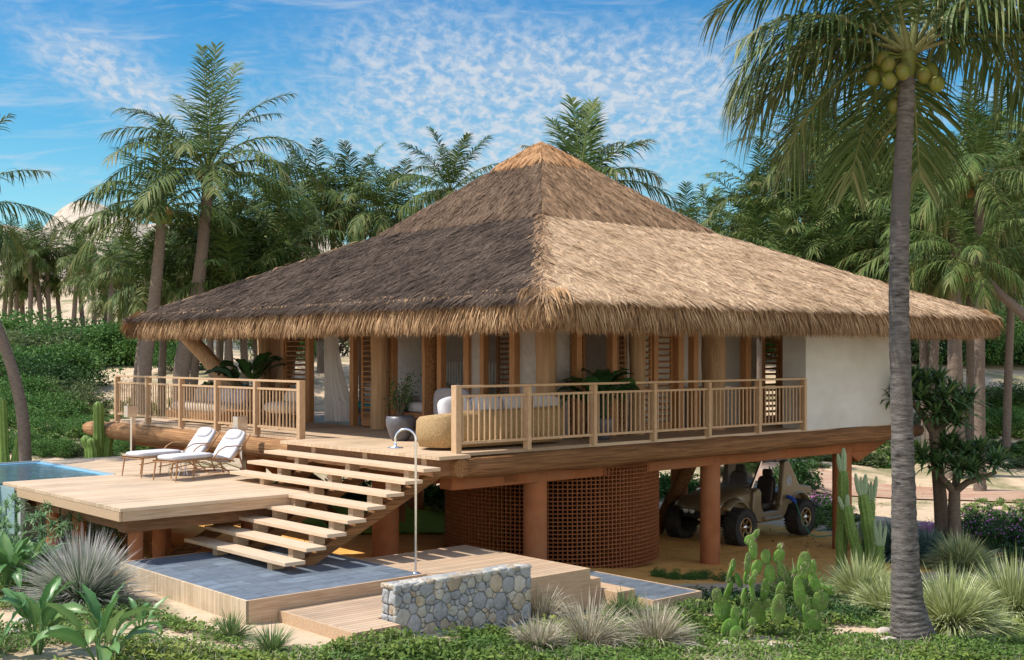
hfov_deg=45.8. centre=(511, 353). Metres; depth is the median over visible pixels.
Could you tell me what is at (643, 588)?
slate landing
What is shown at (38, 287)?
palm tree
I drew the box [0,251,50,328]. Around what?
palm tree
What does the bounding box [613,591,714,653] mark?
grass clump
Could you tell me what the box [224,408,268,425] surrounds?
table
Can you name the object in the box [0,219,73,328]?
palm tree
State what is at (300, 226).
palm tree
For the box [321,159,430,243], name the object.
palm tree
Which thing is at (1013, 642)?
lawn grass
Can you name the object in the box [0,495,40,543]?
whorled plant
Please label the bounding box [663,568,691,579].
shrub
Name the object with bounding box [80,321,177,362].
shrub
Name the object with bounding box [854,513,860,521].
shrub
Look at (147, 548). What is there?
leaf litter
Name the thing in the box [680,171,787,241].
palm tree
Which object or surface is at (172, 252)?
palm tree
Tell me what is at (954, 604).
tussock
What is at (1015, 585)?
tussock
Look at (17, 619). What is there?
stone
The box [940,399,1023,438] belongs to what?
scrub
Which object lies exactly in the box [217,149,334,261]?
palm tree
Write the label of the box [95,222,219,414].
palm tree
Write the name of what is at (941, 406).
dragon tree
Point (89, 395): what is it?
shrub
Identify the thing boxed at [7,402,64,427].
shrub
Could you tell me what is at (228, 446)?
sun lounger
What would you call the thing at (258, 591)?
shower platform
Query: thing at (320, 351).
palm tree
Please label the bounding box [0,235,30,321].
palm tree
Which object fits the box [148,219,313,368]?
palm tree
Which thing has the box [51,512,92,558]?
whorled plant
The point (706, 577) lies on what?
shrub
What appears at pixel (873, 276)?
palm tree
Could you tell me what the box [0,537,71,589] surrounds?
broad leaf plant
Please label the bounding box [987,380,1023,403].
shrub
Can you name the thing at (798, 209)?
palm tree
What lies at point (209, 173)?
palm tree
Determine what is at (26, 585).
undergrowth
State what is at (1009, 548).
dark ground cover
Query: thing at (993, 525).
flowers
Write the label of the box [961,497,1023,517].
scrub
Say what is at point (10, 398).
shrub
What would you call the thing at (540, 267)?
beach house
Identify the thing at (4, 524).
whorled plant
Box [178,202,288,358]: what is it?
palm tree
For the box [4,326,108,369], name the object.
shrub
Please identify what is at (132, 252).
palm tree
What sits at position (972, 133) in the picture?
palm tree
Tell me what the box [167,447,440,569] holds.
timber staircase
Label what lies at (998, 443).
shrub
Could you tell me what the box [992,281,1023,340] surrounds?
broadleaf tree
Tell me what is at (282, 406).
round armchair
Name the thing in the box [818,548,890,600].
tussock
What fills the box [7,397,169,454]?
thicket floor
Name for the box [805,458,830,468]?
shrub
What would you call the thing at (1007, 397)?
palm tree
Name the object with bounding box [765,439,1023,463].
scrub
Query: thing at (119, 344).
shrub
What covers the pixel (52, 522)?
whorled plant
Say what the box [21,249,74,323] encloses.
palm tree
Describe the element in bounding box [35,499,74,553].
whorled plant
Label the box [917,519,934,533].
flowers
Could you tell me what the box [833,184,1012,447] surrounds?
palm tree
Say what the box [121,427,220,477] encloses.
sun lounger
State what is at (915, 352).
broadleaf tree
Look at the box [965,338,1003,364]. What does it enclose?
shrub
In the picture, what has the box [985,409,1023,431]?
shrub
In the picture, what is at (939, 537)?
tussock
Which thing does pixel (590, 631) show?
grass clump
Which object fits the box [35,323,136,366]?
shrub
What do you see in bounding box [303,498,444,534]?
lawn
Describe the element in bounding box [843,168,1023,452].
palm tree
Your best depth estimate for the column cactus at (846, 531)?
23.51 m
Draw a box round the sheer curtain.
[324,333,349,420]
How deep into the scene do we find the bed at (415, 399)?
27.75 m
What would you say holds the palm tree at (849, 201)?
on the ground at (678, 553)
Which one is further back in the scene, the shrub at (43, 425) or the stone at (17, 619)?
the shrub at (43, 425)
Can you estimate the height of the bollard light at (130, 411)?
1.120 m
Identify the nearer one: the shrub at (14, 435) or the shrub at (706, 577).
the shrub at (706, 577)
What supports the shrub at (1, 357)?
on the ground at (678, 553)
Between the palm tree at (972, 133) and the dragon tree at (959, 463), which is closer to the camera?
the dragon tree at (959, 463)
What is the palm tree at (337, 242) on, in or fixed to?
on the ground at (678, 553)
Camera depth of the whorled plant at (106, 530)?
20.99 m
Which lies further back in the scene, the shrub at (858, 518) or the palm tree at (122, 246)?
the palm tree at (122, 246)
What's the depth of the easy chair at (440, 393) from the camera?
22.63 m
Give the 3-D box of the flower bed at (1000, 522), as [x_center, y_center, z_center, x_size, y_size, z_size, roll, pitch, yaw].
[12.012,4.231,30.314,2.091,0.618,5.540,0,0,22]
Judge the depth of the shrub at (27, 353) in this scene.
54.69 m
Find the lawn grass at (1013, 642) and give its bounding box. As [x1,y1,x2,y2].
[935,629,1023,650]
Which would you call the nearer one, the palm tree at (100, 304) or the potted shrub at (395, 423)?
the potted shrub at (395, 423)
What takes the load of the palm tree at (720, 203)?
on the ground at (678, 553)
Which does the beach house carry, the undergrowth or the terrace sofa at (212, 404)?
the terrace sofa at (212, 404)
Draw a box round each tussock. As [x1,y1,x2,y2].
[748,556,847,604]
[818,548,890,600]
[840,570,890,616]
[877,555,1023,645]
[878,515,938,563]
[918,523,955,563]
[920,528,1010,575]
[959,543,1023,619]
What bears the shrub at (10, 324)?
on the ground at (678, 553)
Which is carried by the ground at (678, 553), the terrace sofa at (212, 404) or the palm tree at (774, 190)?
the palm tree at (774, 190)
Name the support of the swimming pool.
in the lounge deck
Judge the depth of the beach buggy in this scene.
29.03 m
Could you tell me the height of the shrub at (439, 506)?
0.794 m
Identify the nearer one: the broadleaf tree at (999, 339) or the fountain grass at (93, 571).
the fountain grass at (93, 571)
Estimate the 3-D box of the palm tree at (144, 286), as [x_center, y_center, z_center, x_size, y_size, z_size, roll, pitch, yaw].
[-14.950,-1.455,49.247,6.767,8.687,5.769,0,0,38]
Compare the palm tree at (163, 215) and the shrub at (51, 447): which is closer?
the shrub at (51, 447)
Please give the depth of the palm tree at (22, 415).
26.95 m
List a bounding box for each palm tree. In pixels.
[0,113,71,461]
[0,214,51,320]
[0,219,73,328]
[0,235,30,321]
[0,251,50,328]
[0,259,61,327]
[6,234,64,325]
[13,219,77,332]
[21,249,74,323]
[34,226,107,324]
[46,214,104,328]
[49,113,248,417]
[56,244,118,323]
[61,219,213,404]
[65,256,133,324]
[68,229,145,323]
[81,41,327,409]
[89,221,146,322]
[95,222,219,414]
[101,234,150,287]
[126,217,212,370]
[138,194,278,399]
[139,220,216,381]
[143,219,190,262]
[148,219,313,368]
[165,194,313,384]
[167,197,285,361]
[175,178,283,368]
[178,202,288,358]
[195,170,378,387]
[208,211,319,289]
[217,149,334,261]
[223,171,307,258]
[255,138,376,372]
[293,161,386,249]
[297,140,414,374]
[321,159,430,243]
[335,158,447,236]
[363,126,497,220]
[518,94,684,215]
[654,181,738,227]
[663,183,737,235]
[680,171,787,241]
[697,0,1023,644]
[705,139,825,237]
[710,182,816,247]
[712,195,820,378]
[727,93,863,256]
[727,206,862,258]
[734,146,911,257]
[735,129,852,224]
[756,84,863,169]
[762,121,911,219]
[762,187,884,272]
[767,189,889,281]
[783,144,918,265]
[790,196,917,281]
[803,182,890,269]
[812,110,943,268]
[828,102,916,182]
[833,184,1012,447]
[838,180,922,288]
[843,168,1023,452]
[861,184,1023,442]
[866,141,1023,478]
[871,79,1023,490]
[878,167,1023,439]
[889,190,1023,321]
[914,115,1009,221]
[923,104,1023,176]
[953,75,1023,176]
[959,102,1023,179]
[971,130,1023,249]
[987,162,1023,453]
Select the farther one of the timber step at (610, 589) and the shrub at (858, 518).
the shrub at (858, 518)
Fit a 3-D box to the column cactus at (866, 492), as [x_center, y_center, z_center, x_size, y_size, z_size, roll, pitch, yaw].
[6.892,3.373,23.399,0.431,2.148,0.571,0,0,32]
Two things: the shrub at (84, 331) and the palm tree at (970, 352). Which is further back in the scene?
the shrub at (84, 331)
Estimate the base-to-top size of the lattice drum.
1.907 m
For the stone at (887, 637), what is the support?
on the ground at (678, 553)
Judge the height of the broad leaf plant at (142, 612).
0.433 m
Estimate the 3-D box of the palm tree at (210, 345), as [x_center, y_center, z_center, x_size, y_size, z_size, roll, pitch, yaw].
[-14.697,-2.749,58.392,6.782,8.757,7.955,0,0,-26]
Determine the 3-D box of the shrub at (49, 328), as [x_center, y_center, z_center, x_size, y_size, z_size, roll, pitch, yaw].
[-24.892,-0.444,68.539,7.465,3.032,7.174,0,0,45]
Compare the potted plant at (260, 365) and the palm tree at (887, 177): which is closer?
the potted plant at (260, 365)
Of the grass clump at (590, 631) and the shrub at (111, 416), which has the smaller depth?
the grass clump at (590, 631)
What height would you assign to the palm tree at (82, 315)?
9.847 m
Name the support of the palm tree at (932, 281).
on the ground at (678, 553)
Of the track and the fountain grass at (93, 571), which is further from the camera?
the track
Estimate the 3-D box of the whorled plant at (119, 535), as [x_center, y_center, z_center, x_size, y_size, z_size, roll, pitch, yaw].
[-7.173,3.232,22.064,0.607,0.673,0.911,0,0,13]
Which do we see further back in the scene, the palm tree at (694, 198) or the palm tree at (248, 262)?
the palm tree at (694, 198)
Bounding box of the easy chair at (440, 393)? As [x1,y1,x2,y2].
[433,388,470,414]
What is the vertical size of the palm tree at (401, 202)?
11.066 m
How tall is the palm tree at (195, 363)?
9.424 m
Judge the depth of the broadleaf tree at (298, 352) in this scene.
65.19 m
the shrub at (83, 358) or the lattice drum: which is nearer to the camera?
the lattice drum
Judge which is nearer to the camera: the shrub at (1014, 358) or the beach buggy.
the beach buggy
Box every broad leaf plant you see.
[0,531,56,596]
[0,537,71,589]
[0,574,87,654]
[0,594,42,657]
[30,582,167,659]
[123,596,169,631]
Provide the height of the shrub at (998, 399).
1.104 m
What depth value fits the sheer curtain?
28.25 m
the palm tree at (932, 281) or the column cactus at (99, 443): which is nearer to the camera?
the column cactus at (99, 443)
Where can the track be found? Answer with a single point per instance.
(884, 490)
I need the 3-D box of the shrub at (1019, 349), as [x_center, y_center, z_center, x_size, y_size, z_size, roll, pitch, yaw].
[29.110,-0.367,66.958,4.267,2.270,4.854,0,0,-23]
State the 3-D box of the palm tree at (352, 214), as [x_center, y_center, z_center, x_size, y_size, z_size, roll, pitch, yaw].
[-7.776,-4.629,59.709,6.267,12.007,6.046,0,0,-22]
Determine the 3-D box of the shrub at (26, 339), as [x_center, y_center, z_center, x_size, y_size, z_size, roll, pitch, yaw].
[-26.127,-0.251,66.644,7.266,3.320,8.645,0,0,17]
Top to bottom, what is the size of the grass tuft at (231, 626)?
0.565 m
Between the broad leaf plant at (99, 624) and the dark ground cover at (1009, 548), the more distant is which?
the dark ground cover at (1009, 548)
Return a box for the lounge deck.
[3,456,326,560]
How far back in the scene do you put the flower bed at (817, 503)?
34.85 m
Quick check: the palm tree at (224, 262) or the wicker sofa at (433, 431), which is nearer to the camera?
the wicker sofa at (433, 431)
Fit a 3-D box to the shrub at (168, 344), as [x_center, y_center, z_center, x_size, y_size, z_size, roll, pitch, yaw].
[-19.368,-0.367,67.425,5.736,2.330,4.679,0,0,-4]
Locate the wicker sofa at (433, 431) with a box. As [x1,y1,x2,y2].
[416,395,562,447]
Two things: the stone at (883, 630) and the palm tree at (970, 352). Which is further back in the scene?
the palm tree at (970, 352)
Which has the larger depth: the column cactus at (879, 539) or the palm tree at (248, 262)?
the palm tree at (248, 262)
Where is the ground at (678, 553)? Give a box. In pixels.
[0,279,1023,659]
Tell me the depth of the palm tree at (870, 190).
50.00 m
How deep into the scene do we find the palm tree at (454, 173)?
49.52 m
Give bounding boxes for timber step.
[586,576,600,609]
[601,582,634,607]
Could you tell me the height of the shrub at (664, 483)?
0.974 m
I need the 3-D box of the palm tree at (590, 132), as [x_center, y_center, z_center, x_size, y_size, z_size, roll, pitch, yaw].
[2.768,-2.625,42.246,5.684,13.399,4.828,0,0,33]
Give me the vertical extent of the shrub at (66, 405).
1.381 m
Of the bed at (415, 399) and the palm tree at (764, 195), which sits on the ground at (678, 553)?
the palm tree at (764, 195)
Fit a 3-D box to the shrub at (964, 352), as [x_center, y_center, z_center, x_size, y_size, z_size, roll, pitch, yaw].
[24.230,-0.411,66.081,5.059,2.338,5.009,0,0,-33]
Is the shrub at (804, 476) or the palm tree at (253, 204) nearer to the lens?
the shrub at (804, 476)
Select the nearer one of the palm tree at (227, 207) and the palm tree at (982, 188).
the palm tree at (982, 188)
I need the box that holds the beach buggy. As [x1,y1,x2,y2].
[664,459,815,545]
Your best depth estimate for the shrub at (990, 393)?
53.41 m
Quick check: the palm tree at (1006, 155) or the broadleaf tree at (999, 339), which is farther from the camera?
the palm tree at (1006, 155)
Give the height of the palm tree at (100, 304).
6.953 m
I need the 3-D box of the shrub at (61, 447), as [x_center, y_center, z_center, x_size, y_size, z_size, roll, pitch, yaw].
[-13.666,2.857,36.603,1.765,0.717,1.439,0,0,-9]
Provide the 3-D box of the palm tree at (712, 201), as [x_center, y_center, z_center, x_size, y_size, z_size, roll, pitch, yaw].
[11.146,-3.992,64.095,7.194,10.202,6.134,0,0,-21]
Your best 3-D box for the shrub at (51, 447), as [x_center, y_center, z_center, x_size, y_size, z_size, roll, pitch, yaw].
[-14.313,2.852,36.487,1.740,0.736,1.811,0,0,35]
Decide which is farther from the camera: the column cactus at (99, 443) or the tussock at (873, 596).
the column cactus at (99, 443)
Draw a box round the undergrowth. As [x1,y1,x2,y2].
[0,542,111,597]
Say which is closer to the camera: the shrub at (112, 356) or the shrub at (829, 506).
the shrub at (829, 506)
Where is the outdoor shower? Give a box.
[387,428,418,573]
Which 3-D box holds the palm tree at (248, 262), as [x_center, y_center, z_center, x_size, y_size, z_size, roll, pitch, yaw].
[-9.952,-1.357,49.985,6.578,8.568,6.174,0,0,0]
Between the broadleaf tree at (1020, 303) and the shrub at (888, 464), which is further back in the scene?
the broadleaf tree at (1020, 303)
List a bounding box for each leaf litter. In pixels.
[0,594,975,659]
[33,534,304,593]
[403,536,928,588]
[758,485,1023,577]
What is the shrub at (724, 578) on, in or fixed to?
on the ground at (678, 553)
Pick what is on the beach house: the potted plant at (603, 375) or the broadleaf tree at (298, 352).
the potted plant at (603, 375)
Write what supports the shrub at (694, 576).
on the ground at (678, 553)
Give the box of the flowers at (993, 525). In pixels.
[961,503,1023,543]
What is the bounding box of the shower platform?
[120,544,425,624]
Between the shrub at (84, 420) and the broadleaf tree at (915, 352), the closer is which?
the shrub at (84, 420)
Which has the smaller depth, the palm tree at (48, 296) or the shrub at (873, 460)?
the shrub at (873, 460)
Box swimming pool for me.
[0,460,114,540]
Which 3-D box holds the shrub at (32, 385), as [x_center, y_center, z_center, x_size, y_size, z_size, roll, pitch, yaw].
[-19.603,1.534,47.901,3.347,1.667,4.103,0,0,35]
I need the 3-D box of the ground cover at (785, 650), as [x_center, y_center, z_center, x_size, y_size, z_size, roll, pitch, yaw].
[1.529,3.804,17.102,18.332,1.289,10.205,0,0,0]
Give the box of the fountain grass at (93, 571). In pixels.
[0,522,166,613]
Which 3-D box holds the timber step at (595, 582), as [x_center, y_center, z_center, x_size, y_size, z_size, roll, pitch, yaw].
[0.935,3.665,18.139,0.288,0.710,0.820,0,0,-42]
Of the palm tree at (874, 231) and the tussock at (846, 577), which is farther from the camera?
the palm tree at (874, 231)
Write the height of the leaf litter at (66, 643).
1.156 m
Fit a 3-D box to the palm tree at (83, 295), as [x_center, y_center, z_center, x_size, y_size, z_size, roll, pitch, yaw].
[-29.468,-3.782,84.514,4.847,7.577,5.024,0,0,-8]
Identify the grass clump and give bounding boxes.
[489,609,582,654]
[526,582,654,655]
[529,582,576,620]
[590,587,653,622]
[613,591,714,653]
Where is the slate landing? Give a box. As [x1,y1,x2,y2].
[590,570,701,609]
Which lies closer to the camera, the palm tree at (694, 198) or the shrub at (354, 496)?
the shrub at (354, 496)
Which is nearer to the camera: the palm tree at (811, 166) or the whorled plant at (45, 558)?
the whorled plant at (45, 558)
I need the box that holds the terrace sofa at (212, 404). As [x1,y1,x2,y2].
[166,387,252,421]
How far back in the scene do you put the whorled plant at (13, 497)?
20.50 m
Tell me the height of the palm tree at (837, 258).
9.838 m
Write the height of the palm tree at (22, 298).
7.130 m
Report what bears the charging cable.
hanging from the beach buggy
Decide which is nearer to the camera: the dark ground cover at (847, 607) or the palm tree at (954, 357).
the dark ground cover at (847, 607)
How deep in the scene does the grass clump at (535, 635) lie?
14.62 m
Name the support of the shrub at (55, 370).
on the ground at (678, 553)
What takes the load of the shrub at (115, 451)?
on the ground at (678, 553)
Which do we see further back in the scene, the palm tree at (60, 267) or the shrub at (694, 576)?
the palm tree at (60, 267)
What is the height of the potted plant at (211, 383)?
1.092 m
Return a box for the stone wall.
[381,562,531,634]
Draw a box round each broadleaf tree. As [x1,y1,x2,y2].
[233,336,323,359]
[302,336,349,355]
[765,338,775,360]
[910,336,946,361]
[941,298,1023,366]
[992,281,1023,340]
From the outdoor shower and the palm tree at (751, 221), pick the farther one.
the palm tree at (751, 221)
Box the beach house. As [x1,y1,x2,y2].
[82,141,1006,564]
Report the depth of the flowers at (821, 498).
35.04 m
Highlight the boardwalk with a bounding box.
[362,545,589,616]
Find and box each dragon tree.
[880,359,994,540]
[914,429,1023,543]
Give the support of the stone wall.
on the ground at (678, 553)
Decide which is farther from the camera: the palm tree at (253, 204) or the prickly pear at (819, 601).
the palm tree at (253, 204)
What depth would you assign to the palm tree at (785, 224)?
48.54 m
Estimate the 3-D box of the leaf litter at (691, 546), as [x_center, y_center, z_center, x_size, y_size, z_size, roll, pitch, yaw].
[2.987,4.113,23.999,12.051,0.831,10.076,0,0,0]
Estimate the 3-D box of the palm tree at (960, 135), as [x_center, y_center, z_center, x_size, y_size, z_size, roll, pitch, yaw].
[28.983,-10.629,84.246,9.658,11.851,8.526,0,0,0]
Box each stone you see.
[13,617,28,623]
[876,627,889,634]
[881,636,895,641]
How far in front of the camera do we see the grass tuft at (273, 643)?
13.90 m
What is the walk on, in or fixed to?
on the ground at (678, 553)
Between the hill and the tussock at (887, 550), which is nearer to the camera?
the tussock at (887, 550)
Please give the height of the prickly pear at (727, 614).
1.678 m
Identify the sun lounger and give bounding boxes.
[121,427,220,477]
[152,429,250,481]
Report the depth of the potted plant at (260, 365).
28.75 m
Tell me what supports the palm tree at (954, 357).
on the ground at (678, 553)
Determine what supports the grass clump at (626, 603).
on the ground at (678, 553)
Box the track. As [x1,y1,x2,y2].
[756,462,1023,502]
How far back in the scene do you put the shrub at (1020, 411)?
50.04 m
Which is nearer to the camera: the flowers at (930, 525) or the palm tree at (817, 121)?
the flowers at (930, 525)
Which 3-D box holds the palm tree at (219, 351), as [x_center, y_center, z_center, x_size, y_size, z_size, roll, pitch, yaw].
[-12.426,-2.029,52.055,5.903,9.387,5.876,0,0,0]
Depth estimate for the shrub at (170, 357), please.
61.51 m
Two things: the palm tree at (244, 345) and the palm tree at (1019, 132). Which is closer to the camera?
the palm tree at (244, 345)
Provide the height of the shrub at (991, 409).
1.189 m
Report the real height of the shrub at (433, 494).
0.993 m
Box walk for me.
[279,594,400,642]
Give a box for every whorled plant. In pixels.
[0,491,29,534]
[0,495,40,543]
[0,513,22,540]
[0,516,49,543]
[22,510,67,545]
[29,538,57,578]
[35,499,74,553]
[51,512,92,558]
[87,522,106,544]
[91,523,127,554]
[100,527,127,546]
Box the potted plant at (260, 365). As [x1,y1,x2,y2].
[204,352,285,421]
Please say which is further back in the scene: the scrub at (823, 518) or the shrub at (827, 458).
the shrub at (827, 458)
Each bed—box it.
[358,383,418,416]
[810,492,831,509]
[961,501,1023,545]
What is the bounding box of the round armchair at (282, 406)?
[264,391,295,429]
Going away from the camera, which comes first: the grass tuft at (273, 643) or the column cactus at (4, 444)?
the grass tuft at (273, 643)
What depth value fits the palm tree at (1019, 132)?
91.92 m
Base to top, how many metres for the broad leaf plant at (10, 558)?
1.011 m
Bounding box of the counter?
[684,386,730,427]
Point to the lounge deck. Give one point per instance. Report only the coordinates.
(132, 503)
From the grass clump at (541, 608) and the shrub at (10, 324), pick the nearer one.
the grass clump at (541, 608)
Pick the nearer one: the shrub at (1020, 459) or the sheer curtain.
the sheer curtain
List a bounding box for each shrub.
[0,307,69,335]
[0,338,130,386]
[0,342,57,385]
[0,347,64,373]
[0,349,101,393]
[0,372,64,403]
[0,386,61,419]
[4,320,98,353]
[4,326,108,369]
[7,389,92,422]
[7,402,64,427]
[9,428,46,451]
[9,436,67,458]
[13,320,120,361]
[14,414,90,437]
[26,315,116,334]
[34,437,81,457]
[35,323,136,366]
[37,375,113,409]
[42,319,170,363]
[45,414,109,435]
[58,440,84,457]
[70,412,113,421]
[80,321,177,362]
[90,414,141,420]
[107,334,206,364]
[113,439,148,452]
[113,443,125,455]
[114,335,176,362]
[133,346,204,370]
[325,476,371,500]
[383,367,421,440]
[406,484,444,506]
[430,496,444,513]
[648,568,673,577]
[659,471,699,500]
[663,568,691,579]
[680,569,705,579]
[688,473,699,493]
[693,568,714,579]
[713,571,735,582]
[769,457,824,489]
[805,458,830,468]
[816,454,853,463]
[825,503,856,510]
[852,453,890,467]
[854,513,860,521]
[872,462,890,468]
[911,338,964,361]
[911,344,943,364]
[913,412,945,423]
[914,337,1003,363]
[937,383,1002,403]
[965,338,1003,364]
[965,406,1002,427]
[972,439,1013,451]
[985,327,1023,364]
[985,386,1017,406]
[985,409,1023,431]
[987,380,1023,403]
[987,442,1023,454]
[988,404,1023,419]
[1003,456,1023,468]
[1013,334,1023,364]
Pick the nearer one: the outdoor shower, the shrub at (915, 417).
the outdoor shower
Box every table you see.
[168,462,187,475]
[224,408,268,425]
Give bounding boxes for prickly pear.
[711,529,786,642]
[789,551,834,637]
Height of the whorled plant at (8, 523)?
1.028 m
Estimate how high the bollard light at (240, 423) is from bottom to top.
1.060 m
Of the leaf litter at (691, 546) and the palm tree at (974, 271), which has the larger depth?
the palm tree at (974, 271)
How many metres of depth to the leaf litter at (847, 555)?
29.26 m
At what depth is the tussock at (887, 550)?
26.14 m
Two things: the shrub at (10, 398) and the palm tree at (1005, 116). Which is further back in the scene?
the palm tree at (1005, 116)
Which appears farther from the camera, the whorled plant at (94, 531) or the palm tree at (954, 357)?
the palm tree at (954, 357)
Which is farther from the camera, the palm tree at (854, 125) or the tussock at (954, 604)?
the palm tree at (854, 125)
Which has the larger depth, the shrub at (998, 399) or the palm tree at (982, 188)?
the shrub at (998, 399)
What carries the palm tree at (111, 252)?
on the ground at (678, 553)
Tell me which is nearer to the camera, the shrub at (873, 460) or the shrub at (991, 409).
the shrub at (873, 460)
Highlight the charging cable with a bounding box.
[786,495,831,536]
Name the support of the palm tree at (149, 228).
on the ground at (678, 553)
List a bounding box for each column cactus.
[0,397,17,462]
[81,401,113,457]
[835,448,863,575]
[854,473,877,571]
[873,520,886,580]
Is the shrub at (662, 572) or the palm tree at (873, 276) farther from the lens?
the palm tree at (873, 276)
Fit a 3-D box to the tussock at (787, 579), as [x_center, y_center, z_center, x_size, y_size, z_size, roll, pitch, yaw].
[4.490,3.817,19.187,1.991,1.244,1.963,0,0,0]
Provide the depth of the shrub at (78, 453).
36.42 m
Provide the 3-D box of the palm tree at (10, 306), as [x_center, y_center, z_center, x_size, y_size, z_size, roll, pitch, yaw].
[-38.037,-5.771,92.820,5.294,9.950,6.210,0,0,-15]
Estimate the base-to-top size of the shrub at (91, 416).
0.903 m
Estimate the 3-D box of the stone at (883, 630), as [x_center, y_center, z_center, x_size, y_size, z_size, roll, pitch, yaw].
[5.143,3.833,16.707,0.304,0.143,0.187,0,0,-36]
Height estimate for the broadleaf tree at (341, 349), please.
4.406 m
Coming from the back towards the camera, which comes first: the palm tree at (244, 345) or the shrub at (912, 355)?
the shrub at (912, 355)
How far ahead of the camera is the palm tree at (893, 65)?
16.20 m
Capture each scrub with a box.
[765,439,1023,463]
[812,500,857,529]
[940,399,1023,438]
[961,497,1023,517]
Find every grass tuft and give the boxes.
[199,606,260,643]
[237,616,305,653]
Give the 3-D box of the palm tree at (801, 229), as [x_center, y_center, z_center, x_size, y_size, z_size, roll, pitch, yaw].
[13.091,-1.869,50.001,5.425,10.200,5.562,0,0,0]
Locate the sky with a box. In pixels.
[0,0,1023,243]
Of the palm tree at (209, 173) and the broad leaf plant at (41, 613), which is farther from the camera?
the palm tree at (209, 173)
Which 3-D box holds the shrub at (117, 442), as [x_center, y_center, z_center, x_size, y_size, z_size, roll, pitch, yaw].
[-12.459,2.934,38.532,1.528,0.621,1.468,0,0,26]
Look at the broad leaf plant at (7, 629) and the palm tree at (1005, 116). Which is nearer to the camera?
the broad leaf plant at (7, 629)
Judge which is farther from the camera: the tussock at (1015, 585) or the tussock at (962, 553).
the tussock at (962, 553)
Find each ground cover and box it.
[0,586,1023,659]
[688,574,1000,623]
[971,539,1023,567]
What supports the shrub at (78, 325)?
on the ground at (678, 553)
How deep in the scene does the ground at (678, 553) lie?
26.03 m
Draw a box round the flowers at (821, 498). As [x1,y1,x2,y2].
[809,491,831,507]
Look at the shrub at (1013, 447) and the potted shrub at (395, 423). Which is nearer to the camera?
the potted shrub at (395, 423)
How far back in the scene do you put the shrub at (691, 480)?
37.51 m
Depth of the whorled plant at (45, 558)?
17.39 m
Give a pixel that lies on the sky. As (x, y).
(368, 74)
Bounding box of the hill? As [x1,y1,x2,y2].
[0,200,345,277]
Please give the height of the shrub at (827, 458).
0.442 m
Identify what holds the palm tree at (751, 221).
on the ground at (678, 553)
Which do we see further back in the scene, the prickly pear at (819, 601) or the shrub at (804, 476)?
the shrub at (804, 476)
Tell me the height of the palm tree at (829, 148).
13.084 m
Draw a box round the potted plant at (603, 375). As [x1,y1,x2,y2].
[557,368,639,439]
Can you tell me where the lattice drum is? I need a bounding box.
[445,463,658,567]

